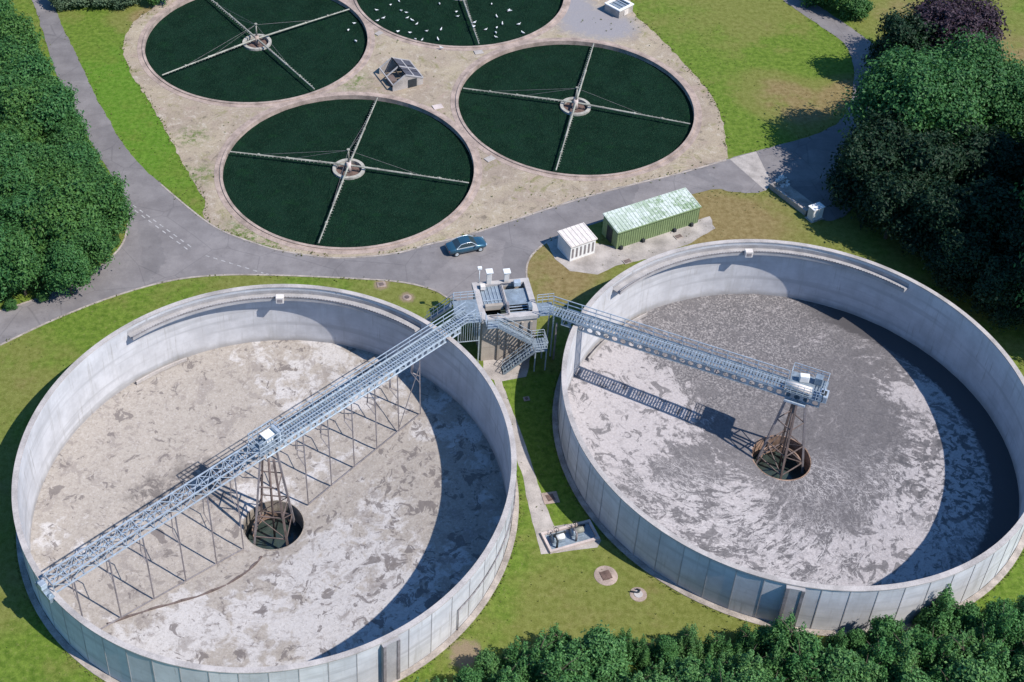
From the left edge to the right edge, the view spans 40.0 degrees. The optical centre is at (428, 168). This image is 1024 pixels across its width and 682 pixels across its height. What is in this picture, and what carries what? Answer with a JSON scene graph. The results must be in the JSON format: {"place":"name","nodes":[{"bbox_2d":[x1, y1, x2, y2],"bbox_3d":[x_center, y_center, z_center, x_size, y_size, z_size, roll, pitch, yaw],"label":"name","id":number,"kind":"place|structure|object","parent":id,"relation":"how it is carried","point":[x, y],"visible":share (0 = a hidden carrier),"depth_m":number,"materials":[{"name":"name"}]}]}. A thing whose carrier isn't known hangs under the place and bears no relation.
{"place":"outdoors","nodes":[
{"label":"outdoors","id":0,"kind":"place"},
{"bbox_2d":[0,0,875,343],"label":"road","id":1,"kind":"structure","parent":0,"point":[148,252],"depth_m":157.03,"materials":[{"name":"grey asphalt"}]},
{"bbox_2d":[445,235,486,256],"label":"parked car","id":2,"kind":"object","parent":1,"relation":"on","point":[457,247],"visible":1,"depth_m":153.79,"materials":[{"name":"blue paint"}]},
{"bbox_2d":[769,177,813,215],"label":"storage bay","id":3,"kind":"object","parent":1,"relation":"on","point":[795,199],"visible":0.82,"depth_m":162.72,"materials":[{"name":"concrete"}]},
{"bbox_2d":[0,0,1023,681],"bbox_3d":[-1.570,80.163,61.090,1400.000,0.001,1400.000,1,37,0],"label":"ground","id":4,"kind":"structure","parent":0,"point":[782,40],"depth_m":149.32,"materials":[{"name":"green plant"}]},
{"bbox_2d":[0,212,15,302],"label":"broadleaf tree","id":5,"kind":"object","parent":4,"relation":"on","point":[2,271],"visible":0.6,"depth_m":143.05,"materials":[{"name":"green plant"}]},
{"bbox_2d":[0,125,34,165],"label":"broadleaf tree","id":6,"kind":"object","parent":4,"relation":"on","point":[6,143],"visible":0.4,"depth_m":156.45,"materials":[{"name":"green plant"}]},
{"bbox_2d":[0,65,34,115],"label":"broadleaf tree","id":7,"kind":"object","parent":4,"relation":"on","point":[10,79],"visible":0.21,"depth_m":164.60,"materials":[{"name":"green plant"}]},
{"bbox_2d":[0,146,36,185],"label":"broadleaf tree","id":8,"kind":"object","parent":4,"relation":"on","point":[12,159],"visible":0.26,"depth_m":153.44,"materials":[{"name":"green plant"}]},
{"bbox_2d":[0,0,40,48],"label":"broadleaf tree","id":9,"kind":"object","parent":4,"relation":"on","point":[10,21],"visible":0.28,"depth_m":174.98,"materials":[{"name":"green plant"}]},
{"bbox_2d":[0,160,44,200],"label":"broadleaf tree","id":10,"kind":"object","parent":4,"relation":"on","point":[21,179],"visible":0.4,"depth_m":150.71,"materials":[{"name":"green plant"}]},
{"bbox_2d":[0,224,46,295],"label":"broadleaf tree","id":11,"kind":"object","parent":4,"relation":"on","point":[26,259],"visible":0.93,"depth_m":143.27,"materials":[{"name":"green plant"}]},
{"bbox_2d":[0,184,50,241],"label":"broadleaf tree","id":12,"kind":"object","parent":4,"relation":"on","point":[14,209],"visible":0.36,"depth_m":147.08,"materials":[{"name":"green plant"}]},
{"bbox_2d":[0,25,50,73],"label":"broadleaf tree","id":13,"kind":"object","parent":4,"relation":"on","point":[24,34],"visible":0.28,"depth_m":173.44,"materials":[{"name":"green plant"}]},
{"bbox_2d":[0,83,52,138],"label":"broadleaf tree","id":14,"kind":"object","parent":4,"relation":"on","point":[13,99],"visible":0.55,"depth_m":161.46,"materials":[{"name":"green plant"}]},
{"bbox_2d":[5,119,47,147],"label":"broadleaf tree","id":15,"kind":"object","parent":4,"relation":"on","point":[28,133],"visible":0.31,"depth_m":160.37,"materials":[{"name":"green plant"}]},
{"bbox_2d":[0,31,54,70],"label":"broadleaf tree","id":16,"kind":"object","parent":4,"relation":"on","point":[8,50],"visible":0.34,"depth_m":170.50,"materials":[{"name":"green plant"}]},
{"bbox_2d":[10,41,59,87],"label":"broadleaf tree","id":17,"kind":"object","parent":4,"relation":"on","point":[32,66],"visible":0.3,"depth_m":167.25,"materials":[{"name":"green plant"}]},
{"bbox_2d":[22,141,63,170],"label":"broadleaf tree","id":18,"kind":"object","parent":4,"relation":"on","point":[35,150],"visible":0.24,"depth_m":156.69,"materials":[{"name":"green plant"}]},
{"bbox_2d":[27,146,70,182],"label":"broadleaf tree","id":19,"kind":"object","parent":4,"relation":"on","point":[45,164],"visible":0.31,"depth_m":154.32,"materials":[{"name":"green plant"}]},
{"bbox_2d":[20,191,86,256],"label":"broadleaf tree","id":20,"kind":"object","parent":4,"relation":"on","point":[59,224],"visible":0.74,"depth_m":145.56,"materials":[{"name":"green plant"}]},
{"bbox_2d":[24,79,89,143],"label":"broadleaf tree","id":21,"kind":"object","parent":4,"relation":"on","point":[58,106],"visible":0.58,"depth_m":161.77,"materials":[{"name":"green plant"}]},
{"bbox_2d":[31,160,86,190],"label":"broadleaf tree","id":22,"kind":"object","parent":4,"relation":"on","point":[65,174],"visible":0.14,"depth_m":151.28,"materials":[{"name":"green plant"}]},
{"bbox_2d":[39,235,92,296],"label":"broadleaf tree","id":23,"kind":"object","parent":4,"relation":"on","point":[64,262],"visible":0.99,"depth_m":144.18,"materials":[{"name":"green plant"}]},
{"bbox_2d":[34,174,106,230],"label":"broadleaf tree","id":24,"kind":"object","parent":4,"relation":"on","point":[82,189],"visible":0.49,"depth_m":148.31,"materials":[{"name":"green plant"}]},
{"bbox_2d":[45,116,95,151],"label":"broadleaf tree","id":25,"kind":"object","parent":4,"relation":"on","point":[64,132],"visible":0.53,"depth_m":160.54,"materials":[{"name":"green plant"}]},
{"bbox_2d":[57,139,108,173],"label":"broadleaf tree","id":26,"kind":"object","parent":4,"relation":"on","point":[79,154],"visible":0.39,"depth_m":157.14,"materials":[{"name":"green plant"}]},
{"bbox_2d":[67,214,119,280],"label":"broadleaf tree","id":27,"kind":"object","parent":4,"relation":"on","point":[96,243],"visible":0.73,"depth_m":146.79,"materials":[{"name":"green plant"}]},
{"bbox_2d":[85,170,135,239],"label":"broadleaf tree","id":28,"kind":"object","parent":4,"relation":"on","point":[112,198],"visible":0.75,"depth_m":151.96,"materials":[{"name":"green plant"}]},
{"bbox_2d":[0,274,447,345],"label":"kerb","id":29,"kind":"structure","parent":4,"relation":"on","point":[442,294],"depth_m":149.96,"materials":[{"name":"concrete"}]},
{"bbox_2d":[11,284,518,681],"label":"settling tank","id":30,"kind":"object","parent":4,"relation":"on","point":[87,384],"visible":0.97,"depth_m":132.10,"materials":[{"name":"concrete"}]},
{"bbox_2d":[35,352,420,629],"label":"scraper bridge","id":31,"kind":"structure","parent":30,"relation":"on","point":[42,587],"depth_m":119.88,"materials":[{"name":"metal"}]},
{"bbox_2d":[30,340,506,666],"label":"sludge surface","id":32,"kind":"object","parent":30,"relation":"in","point":[400,526],"visible":0.81,"depth_m":130.09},
{"bbox_2d":[252,449,295,545],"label":"column","id":33,"kind":"structure","parent":30,"relation":"in","point":[281,514],"depth_m":128.35,"materials":[{"name":"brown metal"}]},
{"bbox_2d":[246,518,302,548],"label":"water","id":34,"kind":"structure","parent":30,"relation":"in","point":[265,530],"depth_m":132.04,"materials":[{"name":"green liquid"}]},
{"bbox_2d":[247,302,475,458],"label":"walkway bridge","id":35,"kind":"structure","parent":30,"relation":"on","point":[272,438],"depth_m":129.57,"materials":[{"name":"metal"}]},
{"bbox_2d":[122,0,727,256],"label":"gravel apron","id":36,"kind":"object","parent":4,"relation":"on","point":[198,131],"visible":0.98,"depth_m":174.06,"materials":[{"name":"beige gravel"}]},
{"bbox_2d":[137,0,374,107],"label":"filter bed","id":37,"kind":"object","parent":36,"relation":"on","point":[325,55],"visible":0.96,"depth_m":187.27,"materials":[{"name":"stone"}]},
{"bbox_2d":[162,0,349,88],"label":"rotary distributor","id":38,"kind":"object","parent":37,"relation":"on","point":[257,40],"visible":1,"depth_m":187.34,"materials":[{"name":"metal"}]},
{"bbox_2d":[214,92,481,253],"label":"filter bed","id":39,"kind":"object","parent":36,"relation":"on","point":[285,202],"visible":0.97,"depth_m":165.97,"materials":[{"name":"stone"}]},
{"bbox_2d":[230,97,468,243],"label":"rotary distributor","id":40,"kind":"object","parent":39,"relation":"on","point":[348,164],"visible":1,"depth_m":165.82,"materials":[{"name":"grey metal"}]},
{"bbox_2d":[379,57,423,90],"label":"small pitched-roof chamber structure","id":41,"kind":"object","parent":36,"relation":"on","point":[412,77],"visible":1,"depth_m":180.07,"materials":[{"name":"concrete"}]},
{"bbox_2d":[349,0,570,50],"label":"filter bed","id":42,"kind":"object","parent":36,"relation":"on","point":[536,18],"visible":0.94,"depth_m":194.06,"materials":[{"name":"stone"}]},
{"bbox_2d":[450,38,701,180],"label":"filter bed","id":43,"kind":"object","parent":36,"relation":"on","point":[526,134],"visible":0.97,"depth_m":177.26,"materials":[{"name":"stone"}]},
{"bbox_2d":[463,43,689,170],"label":"rotary distributor","id":44,"kind":"object","parent":43,"relation":"on","point":[575,102],"visible":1,"depth_m":176.90,"materials":[{"name":"grey metal"}]},
{"bbox_2d":[161,159,725,258],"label":"kerb","id":45,"kind":"structure","parent":4,"relation":"on","point":[170,192],"depth_m":158.19,"materials":[{"name":"concrete"}]},
{"bbox_2d":[471,647,501,681],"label":"young green tree","id":46,"kind":"object","parent":4,"relation":"on","point":[488,662],"visible":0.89,"depth_m":111.16,"materials":[{"name":"green plant"}]},
{"bbox_2d":[425,266,555,374],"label":"inlet tower","id":47,"kind":"structure","parent":4,"relation":"on","point":[509,312],"depth_m":139.51,"materials":[{"name":"concrete"}]},
{"bbox_2d":[498,635,527,680],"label":"young green tree","id":48,"kind":"object","parent":4,"relation":"on","point":[510,656],"visible":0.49,"depth_m":110.85,"materials":[{"name":"green plant"}]},
{"bbox_2d":[515,629,559,681],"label":"young green tree","id":49,"kind":"object","parent":4,"relation":"on","point":[531,665],"visible":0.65,"depth_m":110.00,"materials":[{"name":"green plant"}]},
{"bbox_2d":[535,622,575,654],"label":"young green tree","id":50,"kind":"object","parent":4,"relation":"on","point":[554,634],"visible":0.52,"depth_m":113.10,"materials":[{"name":"green plant"}]},
{"bbox_2d":[532,641,581,681],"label":"young green tree","id":51,"kind":"object","parent":4,"relation":"on","point":[552,666],"visible":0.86,"depth_m":108.36,"materials":[{"name":"green plant"}]},
{"bbox_2d":[558,638,599,678],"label":"young green tree","id":52,"kind":"object","parent":4,"relation":"on","point":[572,648],"visible":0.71,"depth_m":109.87,"materials":[{"name":"green plant"}]},
{"bbox_2d":[578,620,630,669],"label":"young green tree","id":53,"kind":"object","parent":4,"relation":"on","point":[602,641],"visible":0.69,"depth_m":110.52,"materials":[{"name":"green plant"}]},
{"bbox_2d":[589,648,634,681],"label":"young green tree","id":54,"kind":"object","parent":4,"relation":"on","point":[610,668],"visible":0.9,"depth_m":109.35,"materials":[{"name":"green plant"}]},
{"bbox_2d":[547,216,714,274],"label":"hardstanding","id":55,"kind":"structure","parent":4,"relation":"on","point":[601,258],"depth_m":155.02,"materials":[{"name":"concrete"}]},
{"bbox_2d":[557,222,597,260],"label":"control kiosk","id":56,"kind":"object","parent":55,"relation":"on","point":[577,241],"visible":1,"depth_m":153.47,"materials":[{"name":"white paint"}]},
{"bbox_2d":[602,187,701,249],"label":"plant building","id":57,"kind":"structure","parent":55,"relation":"on","point":[644,220],"depth_m":156.32,"materials":[{"name":"green metal"}]},
{"bbox_2d":[630,633,655,670],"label":"young green tree","id":58,"kind":"object","parent":4,"relation":"on","point":[644,653],"visible":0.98,"depth_m":113.13,"materials":[{"name":"green plant"}]},
{"bbox_2d":[652,635,680,664],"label":"young green tree","id":59,"kind":"object","parent":4,"relation":"on","point":[666,646],"visible":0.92,"depth_m":112.43,"materials":[{"name":"green plant"}]},
{"bbox_2d":[661,652,715,681],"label":"young green tree","id":60,"kind":"object","parent":4,"relation":"on","point":[687,667],"visible":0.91,"depth_m":109.09,"materials":[{"name":"green plant"}]},
{"bbox_2d":[672,621,705,664],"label":"young green tree","id":61,"kind":"object","parent":4,"relation":"on","point":[687,641],"visible":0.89,"depth_m":113.21,"materials":[{"name":"green plant"}]},
{"bbox_2d":[701,631,735,665],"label":"young green tree","id":62,"kind":"object","parent":4,"relation":"on","point":[711,646],"visible":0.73,"depth_m":113.05,"materials":[{"name":"green plant"}]},
{"bbox_2d":[722,646,765,677],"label":"young green tree","id":63,"kind":"object","parent":4,"relation":"on","point":[752,662],"visible":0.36,"depth_m":109.45,"materials":[{"name":"green plant"}]},
{"bbox_2d":[732,621,759,662],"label":"young green tree","id":64,"kind":"object","parent":4,"relation":"on","point":[745,640],"visible":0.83,"depth_m":113.70,"materials":[{"name":"green plant"}]},
{"bbox_2d":[730,152,771,190],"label":"yard concrete","id":65,"kind":"object","parent":4,"relation":"on","point":[751,165],"visible":1,"depth_m":167.43,"materials":[{"name":"grey concrete"}]},
{"bbox_2d":[730,664,772,681],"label":"young green tree","id":66,"kind":"object","parent":4,"relation":"on","point":[754,676],"visible":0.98,"depth_m":107.93,"materials":[{"name":"green plant"}]},
{"bbox_2d":[762,641,789,681],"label":"young green tree","id":67,"kind":"object","parent":4,"relation":"on","point":[774,663],"visible":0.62,"depth_m":110.82,"materials":[{"name":"green plant"}]},
{"bbox_2d":[757,608,806,666],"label":"young green tree","id":68,"kind":"object","parent":4,"relation":"on","point":[782,630],"visible":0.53,"depth_m":111.94,"materials":[{"name":"green plant"}]},
{"bbox_2d":[552,239,1023,635],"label":"settling tank","id":69,"kind":"object","parent":4,"relation":"on","point":[967,351],"visible":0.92,"depth_m":136.30,"materials":[{"name":"concrete"}]},
{"bbox_2d":[548,296,830,407],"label":"walkway bridge","id":70,"kind":"structure","parent":69,"relation":"on","point":[801,389],"depth_m":133.43,"materials":[{"name":"metal"}]},
{"bbox_2d":[753,452,805,479],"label":"water","id":71,"kind":"structure","parent":69,"relation":"in","point":[766,468],"depth_m":138.23,"materials":[{"name":"green liquid"}]},
{"bbox_2d":[755,401,805,478],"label":"column","id":72,"kind":"structure","parent":69,"relation":"in","point":[783,449],"depth_m":135.03,"materials":[{"name":"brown metal"}]},
{"bbox_2d":[568,294,1018,585],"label":"sludge surface","id":73,"kind":"object","parent":69,"relation":"in","point":[910,475],"visible":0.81,"depth_m":136.51,"materials":[{"name":"grey liquid"}]},
{"bbox_2d":[778,635,820,681],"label":"young green tree","id":74,"kind":"object","parent":4,"relation":"on","point":[787,670],"visible":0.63,"depth_m":110.17,"materials":[{"name":"green plant"}]},
{"bbox_2d":[786,628,826,666],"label":"young green tree","id":75,"kind":"object","parent":4,"relation":"on","point":[808,638],"visible":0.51,"depth_m":111.25,"materials":[{"name":"green plant"}]},
{"bbox_2d":[804,644,852,681],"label":"young green tree","id":76,"kind":"object","parent":4,"relation":"on","point":[815,672],"visible":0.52,"depth_m":109.74,"materials":[{"name":"green plant"}]},
{"bbox_2d":[819,644,868,681],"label":"young green tree","id":77,"kind":"object","parent":4,"relation":"on","point":[845,674],"visible":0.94,"depth_m":109.18,"materials":[{"name":"green plant"}]},
{"bbox_2d":[838,0,874,19],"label":"green bush","id":78,"kind":"object","parent":4,"relation":"on","point":[862,9],"visible":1,"depth_m":193.37,"materials":[{"name":"green plant"}]},
{"bbox_2d":[820,126,905,215],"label":"dark broadleaf tree","id":79,"kind":"object","parent":4,"relation":"on","point":[862,160],"visible":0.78,"depth_m":156.13,"materials":[{"name":"green plant"}]},
{"bbox_2d":[823,107,923,210],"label":"dark broadleaf tree","id":80,"kind":"object","parent":4,"relation":"on","point":[894,136],"visible":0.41,"depth_m":157.00,"materials":[{"name":"green plant"}]},
{"bbox_2d":[856,636,896,679],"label":"young green tree","id":81,"kind":"object","parent":4,"relation":"on","point":[878,654],"visible":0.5,"depth_m":110.71,"materials":[{"name":"green plant"}]},
{"bbox_2d":[865,613,903,648],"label":"young green tree","id":82,"kind":"object","parent":4,"relation":"on","point":[884,626],"visible":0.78,"depth_m":112.96,"materials":[{"name":"green plant"}]},
{"bbox_2d":[848,150,936,240],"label":"dark broadleaf tree","id":83,"kind":"object","parent":4,"relation":"on","point":[887,197],"visible":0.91,"depth_m":152.29,"materials":[{"name":"green plant"}]},
{"bbox_2d":[861,3,941,71],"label":"dark broadleaf tree","id":84,"kind":"object","parent":4,"relation":"on","point":[894,31],"visible":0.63,"depth_m":176.22,"materials":[{"name":"green plant"}]},
{"bbox_2d":[881,628,924,681],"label":"young green tree","id":85,"kind":"object","parent":4,"relation":"on","point":[905,656],"visible":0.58,"depth_m":110.83,"materials":[{"name":"green plant"}]},
{"bbox_2d":[832,32,992,142],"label":"broadleaf tree","id":86,"kind":"object","parent":4,"relation":"on","point":[907,88],"visible":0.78,"depth_m":159.53,"materials":[{"name":"green plant"}]},
{"bbox_2d":[911,626,954,672],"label":"young green tree","id":87,"kind":"object","parent":4,"relation":"on","point":[928,648],"visible":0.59,"depth_m":111.83,"materials":[{"name":"green plant"}]},
{"bbox_2d":[898,117,971,209],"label":"dark broadleaf tree","id":88,"kind":"object","parent":4,"relation":"on","point":[932,149],"visible":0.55,"depth_m":153.59,"materials":[{"name":"green plant"}]},
{"bbox_2d":[913,583,962,641],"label":"young green tree","id":89,"kind":"object","parent":4,"relation":"on","point":[942,621],"visible":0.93,"depth_m":114.82,"materials":[{"name":"green plant"}]},
{"bbox_2d":[894,159,982,269],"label":"dark broadleaf tree","id":90,"kind":"object","parent":4,"relation":"on","point":[943,205],"visible":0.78,"depth_m":149.31,"materials":[{"name":"green plant"}]},
{"bbox_2d":[932,629,979,672],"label":"young green tree","id":91,"kind":"object","parent":4,"relation":"on","point":[954,656],"visible":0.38,"depth_m":111.24,"materials":[{"name":"green plant"}]},
{"bbox_2d":[903,0,1014,61],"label":"copper beech tree","id":92,"kind":"object","parent":4,"relation":"on","point":[952,16],"visible":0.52,"depth_m":175.91,"materials":[{"name":"purple plant"}]},
{"bbox_2d":[920,221,999,302],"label":"dark broadleaf tree","id":93,"kind":"object","parent":4,"relation":"on","point":[956,266],"visible":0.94,"depth_m":146.53,"materials":[{"name":"green plant"}]},
{"bbox_2d":[954,600,985,634],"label":"young green tree","id":94,"kind":"object","parent":4,"relation":"on","point":[969,615],"visible":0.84,"depth_m":114.68,"materials":[{"name":"green plant"}]},
{"bbox_2d":[921,25,1023,141],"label":"broadleaf tree","id":95,"kind":"object","parent":4,"relation":"on","point":[974,59],"visible":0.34,"depth_m":163.18,"materials":[{"name":"green plant"}]},
{"bbox_2d":[943,654,1007,681],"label":"young green tree","id":96,"kind":"object","parent":4,"relation":"on","point":[970,669],"visible":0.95,"depth_m":108.68,"materials":[{"name":"green plant"}]},
{"bbox_2d":[942,113,1017,188],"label":"dark broadleaf tree","id":97,"kind":"object","parent":4,"relation":"on","point":[981,147],"visible":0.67,"depth_m":155.10,"materials":[{"name":"green plant"}]},
{"bbox_2d":[936,170,1023,254],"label":"dark broadleaf tree","id":98,"kind":"object","parent":4,"relation":"on","point":[996,199],"visible":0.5,"depth_m":148.42,"materials":[{"name":"green plant"}]},
{"bbox_2d":[965,636,1013,681],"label":"young green tree","id":99,"kind":"object","parent":4,"relation":"on","point":[996,657],"visible":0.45,"depth_m":110.48,"materials":[{"name":"green plant"}]},
{"bbox_2d":[969,250,1023,332],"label":"dark broadleaf tree","id":100,"kind":"object","parent":4,"relation":"on","point":[991,285],"visible":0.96,"depth_m":143.00,"materials":[{"name":"green plant"}]},
{"bbox_2d":[977,606,1021,657],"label":"young green tree","id":101,"kind":"object","parent":4,"relation":"on","point":[1004,625],"visible":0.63,"depth_m":112.46,"materials":[{"name":"green plant"}]},
{"bbox_2d":[976,51,1023,143],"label":"broadleaf tree","id":102,"kind":"object","parent":4,"relation":"on","point":[1016,110],"visible":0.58,"depth_m":160.72,"materials":[{"name":"green plant"}]},
{"bbox_2d":[980,596,1020,628],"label":"young green tree","id":103,"kind":"object","parent":4,"relation":"on","point":[996,608],"visible":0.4,"depth_m":114.33,"materials":[{"name":"green plant"}]},
{"bbox_2d":[483,356,600,553],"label":"path","id":104,"kind":"structure","parent":0,"point":[542,521],"depth_m":130.34,"materials":[{"name":"concrete"}]},
{"bbox_2d":[541,519,599,553],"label":"pump pit","id":105,"kind":"object","parent":104,"relation":"on","point":[590,535],"visible":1,"depth_m":123.77,"materials":[{"name":"grey concrete"}]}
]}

